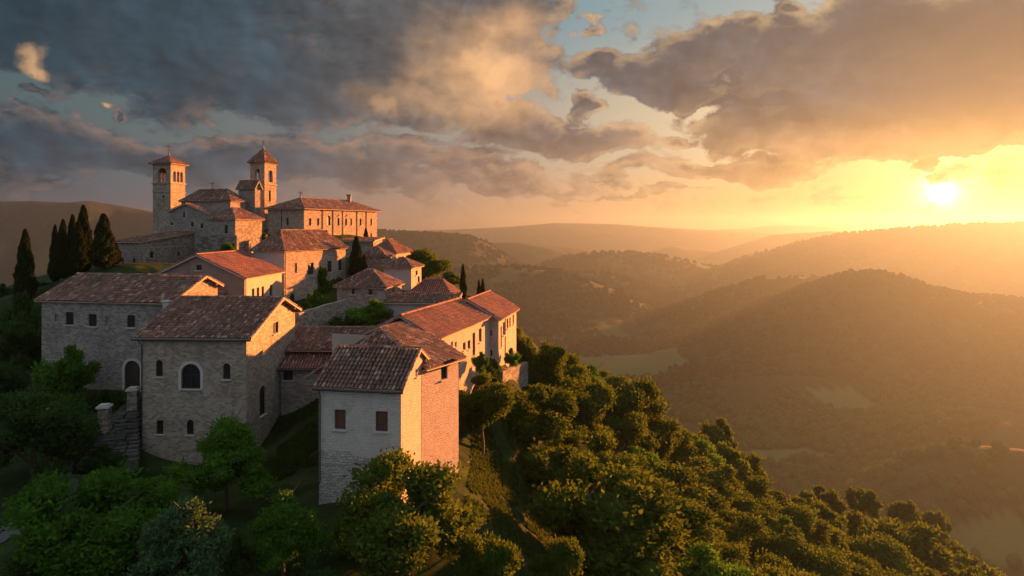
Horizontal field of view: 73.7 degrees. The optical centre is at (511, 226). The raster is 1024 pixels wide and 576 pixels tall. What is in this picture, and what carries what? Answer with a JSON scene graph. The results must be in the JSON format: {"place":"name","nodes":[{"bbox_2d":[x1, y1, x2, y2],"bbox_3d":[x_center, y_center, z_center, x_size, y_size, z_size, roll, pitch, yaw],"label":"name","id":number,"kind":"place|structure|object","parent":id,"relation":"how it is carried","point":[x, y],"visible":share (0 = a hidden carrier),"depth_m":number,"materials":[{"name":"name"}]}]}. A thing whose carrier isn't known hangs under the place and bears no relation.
{"place":"outdoors","nodes":[
{"label":"outdoors","id":0,"kind":"place"},
{"bbox_2d":[0,201,1023,575],"bbox_3d":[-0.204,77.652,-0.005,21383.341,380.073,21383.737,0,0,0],"label":"ground","id":1,"kind":"structure","parent":0,"point":[996,539],"depth_m":1166.52,"materials":[{"name":"green plant"}]},
{"bbox_2d":[0,360,31,396],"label":"broadleaf tree","id":2,"kind":"object","parent":1,"relation":"on","point":[12,378],"visible":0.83,"depth_m":59.83,"materials":[{"name":"green plant"}]},
{"bbox_2d":[0,320,41,368],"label":"broadleaf tree","id":3,"kind":"object","parent":1,"relation":"on","point":[21,337],"visible":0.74,"depth_m":68.34,"materials":[{"name":"green plant"}]},
{"bbox_2d":[0,291,41,335],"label":"bush","id":4,"kind":"object","parent":1,"relation":"on","point":[22,306],"visible":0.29,"depth_m":74.98,"materials":[{"name":"green plant"}]},
{"bbox_2d":[12,229,38,299],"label":"cypress tree","id":5,"kind":"object","parent":1,"relation":"on","point":[24,277],"visible":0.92,"depth_m":83.53,"materials":[{"name":"green plant"}]},
{"bbox_2d":[0,535,69,575],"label":"broadleaf tree","id":6,"kind":"object","parent":1,"relation":"on","point":[13,568],"visible":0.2,"depth_m":32.85,"materials":[{"name":"green plant"}]},
{"bbox_2d":[0,387,101,483],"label":"broadleaf tree","id":7,"kind":"object","parent":1,"relation":"on","point":[64,430],"visible":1,"depth_m":46.45,"materials":[{"name":"green plant"}]},
{"bbox_2d":[47,224,60,281],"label":"cypress tree","id":8,"kind":"object","parent":1,"relation":"on","point":[52,261],"visible":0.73,"depth_m":89.59,"materials":[{"name":"green plant"}]},
{"bbox_2d":[52,219,69,279],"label":"cypress tree","id":9,"kind":"object","parent":1,"relation":"on","point":[61,268],"visible":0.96,"depth_m":88.54,"materials":[{"name":"green plant"}]},
{"bbox_2d":[27,344,102,404],"bbox_3d":[-38.928,13.681,59.561,4.537,6.969,5.938,0,0,7],"label":"bush","id":10,"kind":"object","parent":1,"relation":"on","point":[68,374],"visible":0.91,"depth_m":59.20,"materials":[{"name":"green plant"}]},
{"bbox_2d":[67,221,89,274],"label":"cypress tree","id":11,"kind":"object","parent":1,"relation":"on","point":[78,259],"visible":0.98,"depth_m":84.54,"materials":[{"name":"green plant"}]},
{"bbox_2d":[0,460,167,575],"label":"broadleaf tree","id":12,"kind":"object","parent":1,"relation":"on","point":[101,527],"visible":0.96,"depth_m":33.24,"materials":[{"name":"green plant"}]},
{"bbox_2d":[78,205,92,270],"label":"cypress tree","id":13,"kind":"object","parent":1,"relation":"on","point":[83,220],"visible":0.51,"depth_m":86.70,"materials":[{"name":"green plant"}]},
{"bbox_2d":[63,399,140,472],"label":"stone stairs","id":14,"kind":"structure","parent":1,"relation":"on","point":[123,434],"depth_m":54.48,"materials":[{"name":"grey stone"}]},
{"bbox_2d":[88,213,119,268],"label":"cypress tree","id":15,"kind":"object","parent":1,"relation":"on","point":[103,252],"visible":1,"depth_m":83.36,"materials":[{"name":"green plant"}]},
{"bbox_2d":[77,442,130,473],"bbox_3d":[-30.079,17.518,50.498,3.498,2.942,2.673,0,0,-22],"label":"bush","id":16,"kind":"object","parent":1,"relation":"on","point":[103,454],"visible":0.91,"depth_m":50.06,"materials":[{"name":"green plant"}]},
{"bbox_2d":[95,403,112,434],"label":"gate pillar","id":17,"kind":"structure","parent":1,"relation":"on","point":[104,410],"depth_m":55.15,"materials":[{"name":"stone"}]},
{"bbox_2d":[91,389,124,411],"bbox_3d":[-35.728,15.958,60.287,2.722,3.428,3.563,0,0,-43],"label":"bush","id":18,"kind":"object","parent":1,"relation":"on","point":[104,396],"visible":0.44,"depth_m":59.88,"materials":[{"name":"green plant"}]},
{"bbox_2d":[33,272,223,391],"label":"long stone house","id":19,"kind":"structure","parent":1,"relation":"on","point":[103,318],"depth_m":63.58,"materials":[{"name":"grey stone"}]},
{"bbox_2d":[122,358,140,391],"bbox_3d":[-34.820,13.856,62.718,2.078,3.618,0.220,0,0,10],"label":"door","id":20,"kind":"structure","parent":19,"relation":"in","point":[133,369],"depth_m":62.78,"materials":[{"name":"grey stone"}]},
{"bbox_2d":[115,231,197,262],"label":"farmhouse","id":21,"kind":"object","parent":1,"relation":"on","point":[171,247],"visible":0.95,"depth_m":100.68,"materials":[{"name":"grey stone"}]},
{"bbox_2d":[128,475,184,513],"bbox_3d":[-21.388,16.901,40.194,4.454,4.412,3.873,0,0,-8],"label":"broadleaf tree","id":22,"kind":"object","parent":1,"relation":"on","point":[160,491],"visible":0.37,"depth_m":39.55,"materials":[{"name":"green plant"}]},
{"bbox_2d":[148,153,189,233],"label":"bell tower","id":23,"kind":"structure","parent":1,"relation":"on","point":[168,193],"depth_m":125.63,"materials":[{"name":"beige stone"}]},
{"bbox_2d":[122,495,235,575],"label":"silvery tree","id":24,"kind":"object","parent":1,"relation":"on","point":[179,537],"visible":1,"depth_m":32.40,"materials":[{"name":"green plant"}]},
{"bbox_2d":[166,203,215,237],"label":"church transept","id":25,"kind":"structure","parent":1,"relation":"on","point":[187,216],"depth_m":111.79,"materials":[{"name":"grey stone"}]},
{"bbox_2d":[178,181,247,212],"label":"church nave","id":26,"kind":"structure","parent":1,"relation":"on","point":[216,200],"depth_m":119.62,"materials":[{"name":"tile"}]},
{"bbox_2d":[195,235,236,252],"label":"terrace wall","id":27,"kind":"structure","parent":1,"relation":"on","point":[213,243],"depth_m":101.50,"materials":[{"name":"stone"}]},
{"bbox_2d":[131,295,301,464],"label":"stone house","id":28,"kind":"structure","parent":1,"relation":"on","point":[206,360],"depth_m":55.40,"materials":[{"name":"grey stone"}]},
{"bbox_2d":[178,361,202,390],"bbox_3d":[-25.980,12.033,55.250,2.075,2.363,0.320,0,0,3],"label":"window","id":29,"kind":"structure","parent":28,"relation":"in","point":[192,375],"depth_m":55.39,"materials":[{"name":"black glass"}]},
{"bbox_2d":[158,408,280,510],"bbox_3d":[-18.255,15.591,43.273,6.491,7.088,5.711,0,0,40],"label":"broadleaf tree","id":30,"kind":"object","parent":1,"relation":"on","point":[229,449],"visible":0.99,"depth_m":43.10,"materials":[{"name":"green plant"}]},
{"bbox_2d":[154,250,285,295],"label":"gabled house","id":31,"kind":"structure","parent":1,"relation":"on","point":[239,272],"depth_m":73.38,"materials":[{"name":"brown tile"}]},
{"bbox_2d":[204,207,264,250],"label":"church apse","id":32,"kind":"structure","parent":1,"relation":"on","point":[243,225],"depth_m":105.41,"materials":[{"name":"beige stone"}]},
{"bbox_2d":[216,533,262,575],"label":"bush","id":33,"kind":"object","parent":1,"relation":"on","point":[240,555],"visible":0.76,"depth_m":36.58,"materials":[{"name":"green plant"}]},
{"bbox_2d":[235,179,262,215],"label":"church annex","id":34,"kind":"object","parent":1,"relation":"on","point":[249,190],"visible":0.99,"depth_m":123.09,"materials":[{"name":"grey stone"}]},
{"bbox_2d":[247,139,279,229],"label":"bell tower","id":35,"kind":"structure","parent":1,"relation":"on","point":[263,162],"depth_m":128.79,"materials":[{"name":"beige stone"}]},
{"bbox_2d":[253,398,318,480],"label":"courtyard grass","id":36,"kind":"structure","parent":1,"relation":"on","point":[282,463],"depth_m":53.65,"materials":[{"name":"green plant"}]},
{"bbox_2d":[247,483,332,575],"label":"broadleaf tree","id":37,"kind":"object","parent":1,"relation":"on","point":[281,529],"visible":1,"depth_m":35.22,"materials":[{"name":"green plant"}]},
{"bbox_2d":[249,229,348,300],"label":"hipped stone house","id":38,"kind":"structure","parent":1,"relation":"on","point":[300,257],"depth_m":88.77,"materials":[{"name":"beige stone"}]},
{"bbox_2d":[295,299,347,329],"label":"garden wall","id":39,"kind":"structure","parent":1,"relation":"on","point":[318,315],"depth_m":72.95,"materials":[{"name":"stone"}]},
{"bbox_2d":[263,191,380,236],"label":"palace","id":40,"kind":"structure","parent":1,"relation":"on","point":[348,216],"depth_m":126.40,"materials":[{"name":"beige stone"}]},
{"bbox_2d":[277,326,373,416],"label":"link building","id":41,"kind":"structure","parent":1,"relation":"on","point":[310,347],"depth_m":61.90,"materials":[{"name":"brown tile"}]},
{"bbox_2d":[324,519,351,559],"bbox_3d":[-9.630,18.562,39.675,2.688,3.078,3.518,0,0,32],"label":"bush","id":42,"kind":"object","parent":1,"relation":"on","point":[338,550],"visible":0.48,"depth_m":38.66,"materials":[{"name":"green plant"}]},
{"bbox_2d":[346,236,361,275],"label":"cypress tree","id":43,"kind":"object","parent":1,"relation":"on","point":[355,257],"visible":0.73,"depth_m":96.41,"materials":[{"name":"green plant"}]},
{"bbox_2d":[340,237,383,257],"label":"plain house","id":44,"kind":"structure","parent":1,"relation":"on","point":[366,243],"depth_m":113.44,"materials":[{"name":"stone"}]},
{"bbox_2d":[333,268,405,320],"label":"hipped house","id":45,"kind":"structure","parent":1,"relation":"on","point":[360,289],"depth_m":78.91,"materials":[{"name":"brown tile"}]},
{"bbox_2d":[345,299,393,327],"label":"bush","id":46,"kind":"object","parent":1,"relation":"on","point":[373,313],"visible":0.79,"depth_m":73.09,"materials":[{"name":"green plant"}]},
{"bbox_2d":[312,344,429,505],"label":"white house","id":47,"kind":"structure","parent":1,"relation":"on","point":[369,402],"depth_m":42.78,"materials":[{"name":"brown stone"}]},
{"bbox_2d":[362,246,394,269],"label":"round roofed house","id":48,"kind":"structure","parent":1,"relation":"on","point":[375,255],"depth_m":101.36,"materials":[{"name":"brown tile"}]},
{"bbox_2d":[303,315,466,472],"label":"corner pavilion","id":49,"kind":"structure","parent":1,"relation":"on","point":[440,404],"depth_m":48.64,"materials":[{"name":"beige stone"}]},
{"bbox_2d":[376,238,413,259],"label":"house","id":50,"kind":"structure","parent":1,"relation":"on","point":[396,248],"depth_m":110.04,"materials":[{"name":"brown tile"}]},
{"bbox_2d":[380,256,424,290],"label":"square house","id":51,"kind":"structure","parent":1,"relation":"on","point":[406,270],"depth_m":92.61,"materials":[{"name":"beige paint"}]},
{"bbox_2d":[331,446,483,575],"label":"broadleaf tree","id":52,"kind":"object","parent":1,"relation":"on","point":[393,534],"visible":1,"depth_m":37.44,"materials":[{"name":"green plant"}]},
{"bbox_2d":[331,297,492,413],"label":"long wing","id":53,"kind":"structure","parent":1,"relation":"on","point":[457,323],"depth_m":59.30,"materials":[{"name":"beige stone"}]},
{"bbox_2d":[381,292,461,320],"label":"lean to","id":54,"kind":"object","parent":1,"relation":"on","point":[399,302],"visible":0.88,"depth_m":74.96,"materials":[{"name":"tile"}]},
{"bbox_2d":[406,248,452,279],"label":"broadleaf tree","id":55,"kind":"object","parent":1,"relation":"on","point":[433,267],"visible":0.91,"depth_m":104.20,"materials":[{"name":"green plant"}]},
{"bbox_2d":[408,277,460,293],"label":"little house","id":56,"kind":"structure","parent":1,"relation":"on","point":[427,284],"depth_m":83.07,"materials":[{"name":"brown tile"}]},
{"bbox_2d":[459,372,516,453],"bbox_3d":[-2.580,16.027,57.109,5.783,7.480,5.207,0,0,-7],"label":"broadleaf tree","id":57,"kind":"object","parent":1,"relation":"on","point":[494,402],"visible":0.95,"depth_m":55.99,"materials":[{"name":"green plant"}]},
{"bbox_2d":[453,530,523,575],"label":"broadleaf tree","id":58,"kind":"object","parent":1,"relation":"on","point":[490,557],"visible":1,"depth_m":37.12,"materials":[{"name":"green plant"}]},
{"bbox_2d":[462,290,520,367],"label":"end house","id":59,"kind":"structure","parent":1,"relation":"on","point":[502,311],"depth_m":68.49,"materials":[{"name":"beige stone"}]},
{"bbox_2d":[498,362,527,387],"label":"retaining wall","id":60,"kind":"structure","parent":1,"relation":"on","point":[518,374],"depth_m":70.47,"materials":[{"name":"stone"}]},
{"bbox_2d":[465,363,585,574],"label":"bank grass","id":61,"kind":"structure","parent":1,"relation":"on","point":[487,489],"depth_m":54.33,"materials":[{"name":"green plant"}]},
{"bbox_2d":[517,339,569,388],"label":"slope tree","id":62,"kind":"object","parent":1,"relation":"on","point":[552,357],"visible":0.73,"depth_m":75.97,"materials":[{"name":"green plant"}]},
{"bbox_2d":[506,383,581,445],"bbox_3d":[2.602,19.439,65.851,9.301,9.296,8.373,0,0,-14],"label":"broadleaf tree","id":63,"kind":"object","parent":1,"relation":"on","point":[540,410],"visible":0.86,"depth_m":64.02,"materials":[{"name":"green plant"}]},
{"bbox_2d":[524,534,585,575],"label":"broadleaf tree","id":64,"kind":"object","parent":1,"relation":"on","point":[564,557],"visible":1,"depth_m":41.64,"materials":[{"name":"green plant"}]},
{"bbox_2d":[525,363,586,418],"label":"slope tree","id":65,"kind":"object","parent":1,"relation":"on","point":[574,383],"visible":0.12,"depth_m":76.29,"materials":[{"name":"green plant"}]},
{"bbox_2d":[523,443,600,521],"bbox_3d":[4.189,23.739,61.449,9.274,8.232,8.065,0,0,9],"label":"slope tree","id":66,"kind":"object","parent":1,"relation":"on","point":[547,464],"visible":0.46,"depth_m":59.85,"materials":[{"name":"green plant"}]},
{"bbox_2d":[546,429,593,453],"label":"slope tree","id":67,"kind":"object","parent":1,"relation":"on","point":[575,440],"visible":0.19,"depth_m":70.17,"materials":[{"name":"green plant"}]},
{"bbox_2d":[562,352,591,387],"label":"slope tree","id":68,"kind":"object","parent":1,"relation":"on","point":[576,367],"visible":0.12,"depth_m":82.87,"materials":[{"name":"green plant"}]},
{"bbox_2d":[560,402,614,437],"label":"slope tree","id":69,"kind":"object","parent":1,"relation":"on","point":[585,422],"visible":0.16,"depth_m":77.33,"materials":[{"name":"green plant"}]},
{"bbox_2d":[569,374,618,421],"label":"slope tree","id":70,"kind":"object","parent":1,"relation":"on","point":[597,392],"visible":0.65,"depth_m":79.46,"materials":[{"name":"green plant"}]},
{"bbox_2d":[526,453,691,575],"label":"slope tree","id":71,"kind":"object","parent":1,"relation":"on","point":[622,514],"visible":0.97,"depth_m":48.97,"materials":[{"name":"green plant"}]},
{"bbox_2d":[571,426,649,472],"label":"slope tree","id":72,"kind":"object","parent":1,"relation":"on","point":[600,443],"visible":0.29,"depth_m":73.28,"materials":[{"name":"green plant"}]},
{"bbox_2d":[597,369,635,396],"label":"slope tree","id":73,"kind":"object","parent":1,"relation":"on","point":[614,381],"visible":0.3,"depth_m":110.38,"materials":[{"name":"green plant"}]},
{"bbox_2d":[594,396,650,457],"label":"slope tree","id":74,"kind":"object","parent":1,"relation":"on","point":[630,426],"visible":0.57,"depth_m":85.60,"materials":[{"name":"green plant"}]},
{"bbox_2d":[600,375,670,453],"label":"slope tree","id":75,"kind":"object","parent":1,"relation":"on","point":[639,394],"visible":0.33,"depth_m":91.13,"materials":[{"name":"green plant"}]},
{"bbox_2d":[618,443,668,479],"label":"slope tree","id":76,"kind":"object","parent":1,"relation":"on","point":[652,457],"visible":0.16,"depth_m":83.40,"materials":[{"name":"green plant"}]},
{"bbox_2d":[646,393,680,461],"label":"slope tree","id":77,"kind":"object","parent":1,"relation":"on","point":[665,426],"visible":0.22,"depth_m":92.91,"materials":[{"name":"green plant"}]},
{"bbox_2d":[659,425,698,466],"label":"slope tree","id":78,"kind":"object","parent":1,"relation":"on","point":[686,447],"visible":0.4,"depth_m":106.21,"materials":[{"name":"green plant"}]},
{"bbox_2d":[645,460,716,556],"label":"slope tree","id":79,"kind":"object","parent":1,"relation":"on","point":[680,476],"visible":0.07,"depth_m":74.49,"materials":[{"name":"green plant"}]},
{"bbox_2d":[663,496,723,568],"bbox_3d":[14.243,30.527,66.144,10.937,8.762,11.328,0,0,-28],"label":"slope tree","id":80,"kind":"object","parent":1,"relation":"on","point":[698,516],"visible":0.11,"depth_m":64.68,"materials":[{"name":"green plant"}]},
{"bbox_2d":[668,477,727,512],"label":"slope tree","id":81,"kind":"object","parent":1,"relation":"on","point":[713,501],"visible":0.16,"depth_m":89.92,"materials":[{"name":"green plant"}]},
{"bbox_2d":[377,221,1023,309],"bbox_3d":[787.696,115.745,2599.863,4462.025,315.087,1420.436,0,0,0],"label":"distant forest","id":82,"kind":"object","parent":1,"relation":"on","point":[558,272],"visible":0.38,"depth_m":2740.57,"materials":[{"name":"green plant"}]},
{"bbox_2d":[685,438,725,469],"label":"slope tree","id":83,"kind":"object","parent":1,"relation":"on","point":[706,448],"visible":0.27,"depth_m":109.45,"materials":[{"name":"green plant"}]},
{"bbox_2d":[666,531,753,575],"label":"slope tree","id":84,"kind":"object","parent":1,"relation":"on","point":[704,560],"visible":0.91,"depth_m":57.52,"materials":[{"name":"green plant"}]},
{"bbox_2d":[680,453,743,512],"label":"slope tree","id":85,"kind":"object","parent":1,"relation":"on","point":[723,477],"visible":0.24,"depth_m":95.75,"materials":[{"name":"green plant"}]},
{"bbox_2d":[673,539,750,564],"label":"slope tree","id":86,"kind":"object","parent":1,"relation":"on","point":[730,552],"visible":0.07,"depth_m":73.50,"materials":[{"name":"green plant"}]},
{"bbox_2d":[698,416,738,448],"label":"slope tree","id":87,"kind":"object","parent":1,"relation":"on","point":[715,434],"visible":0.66,"depth_m":139.14,"materials":[{"name":"green plant"}]},
{"bbox_2d":[431,268,1023,391],"bbox_3d":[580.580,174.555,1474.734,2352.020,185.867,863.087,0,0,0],"label":"hill forest","id":88,"kind":"object","parent":1,"relation":"on","point":[689,334],"visible":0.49,"depth_m":1258.51,"materials":[{"name":"green plant"}]},
{"bbox_2d":[712,441,753,484],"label":"slope tree","id":89,"kind":"object","parent":1,"relation":"on","point":[731,455],"visible":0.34,"depth_m":117.47,"materials":[{"name":"green plant"}]},
{"bbox_2d":[706,506,768,555],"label":"slope tree","id":90,"kind":"object","parent":1,"relation":"on","point":[744,526],"visible":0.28,"depth_m":86.44,"materials":[{"name":"green plant"}]},
{"bbox_2d":[734,448,766,488],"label":"slope tree","id":91,"kind":"object","parent":1,"relation":"on","point":[754,460],"visible":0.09,"depth_m":129.72,"materials":[{"name":"green plant"}]},
{"bbox_2d":[722,490,782,540],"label":"slope tree","id":92,"kind":"object","parent":1,"relation":"on","point":[746,503],"visible":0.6,"depth_m":103.55,"materials":[{"name":"green plant"}]},
{"bbox_2d":[735,469,783,511],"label":"slope tree","id":93,"kind":"object","parent":1,"relation":"on","point":[758,487],"visible":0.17,"depth_m":112.13,"materials":[{"name":"green plant"}]},
{"bbox_2d":[747,523,814,567],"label":"slope tree","id":94,"kind":"object","parent":1,"relation":"on","point":[789,544],"visible":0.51,"depth_m":94.09,"materials":[{"name":"green plant"}]},
{"bbox_2d":[751,546,820,575],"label":"slope tree","id":95,"kind":"object","parent":1,"relation":"on","point":[770,558],"visible":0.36,"depth_m":81.09,"materials":[{"name":"green plant"}]},
{"bbox_2d":[777,502,839,546],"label":"slope tree","id":96,"kind":"object","parent":1,"relation":"on","point":[805,517],"visible":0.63,"depth_m":107.85,"materials":[{"name":"green plant"}]},
{"bbox_2d":[811,501,847,538],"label":"slope tree","id":97,"kind":"object","parent":1,"relation":"on","point":[826,514],"visible":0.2,"depth_m":126.57,"materials":[{"name":"green plant"}]},
{"bbox_2d":[782,539,877,575],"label":"slope tree","id":98,"kind":"object","parent":1,"relation":"on","point":[827,561],"visible":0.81,"depth_m":90.26,"materials":[{"name":"green plant"}]},
{"bbox_2d":[813,483,847,515],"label":"slope tree","id":99,"kind":"object","parent":1,"relation":"on","point":[830,496],"visible":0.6,"depth_m":168.53,"materials":[{"name":"green plant"}]},
{"bbox_2d":[658,370,1023,569],"bbox_3d":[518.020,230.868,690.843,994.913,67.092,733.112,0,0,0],"label":"valley foliage","id":100,"kind":"object","parent":1,"relation":"on","point":[914,414],"visible":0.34,"depth_m":807.26,"materials":[{"name":"green plant"}]},
{"bbox_2d":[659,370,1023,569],"bbox_3d":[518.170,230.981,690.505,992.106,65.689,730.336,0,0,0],"label":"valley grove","id":101,"kind":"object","parent":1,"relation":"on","point":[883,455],"visible":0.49,"depth_m":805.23,"materials":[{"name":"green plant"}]},
{"bbox_2d":[841,509,868,537],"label":"slope tree","id":102,"kind":"object","parent":1,"relation":"on","point":[855,520],"visible":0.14,"depth_m":150.36,"materials":[{"name":"green plant"}]},
{"bbox_2d":[845,485,883,526],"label":"slope tree","id":103,"kind":"object","parent":1,"relation":"on","point":[870,503],"visible":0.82,"depth_m":189.50,"materials":[{"name":"green plant"}]},
{"bbox_2d":[841,531,922,575],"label":"slope tree","id":104,"kind":"object","parent":1,"relation":"on","point":[885,550],"visible":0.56,"depth_m":119.24,"materials":[{"name":"green plant"}]},
{"bbox_2d":[846,515,957,573],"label":"slope tree","id":105,"kind":"object","parent":1,"relation":"on","point":[918,540],"visible":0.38,"depth_m":138.41,"materials":[{"name":"green plant"}]},
{"bbox_2d":[885,498,923,527],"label":"slope tree","id":106,"kind":"object","parent":1,"relation":"on","point":[907,511],"visible":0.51,"depth_m":207.89,"materials":[{"name":"green plant"}]},
{"bbox_2d":[921,508,961,548],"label":"slope tree","id":107,"kind":"object","parent":1,"relation":"on","point":[932,517],"visible":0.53,"depth_m":227.17,"materials":[{"name":"green plant"}]},
{"bbox_2d":[952,549,1000,575],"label":"slope tree","id":108,"kind":"object","parent":1,"relation":"on","point":[966,560],"visible":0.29,"depth_m":171.19,"materials":[{"name":"green plant"}]},
{"bbox_2d":[0,0,1023,230],"label":"sky","id":109,"kind":"structure","parent":0,"point":[431,114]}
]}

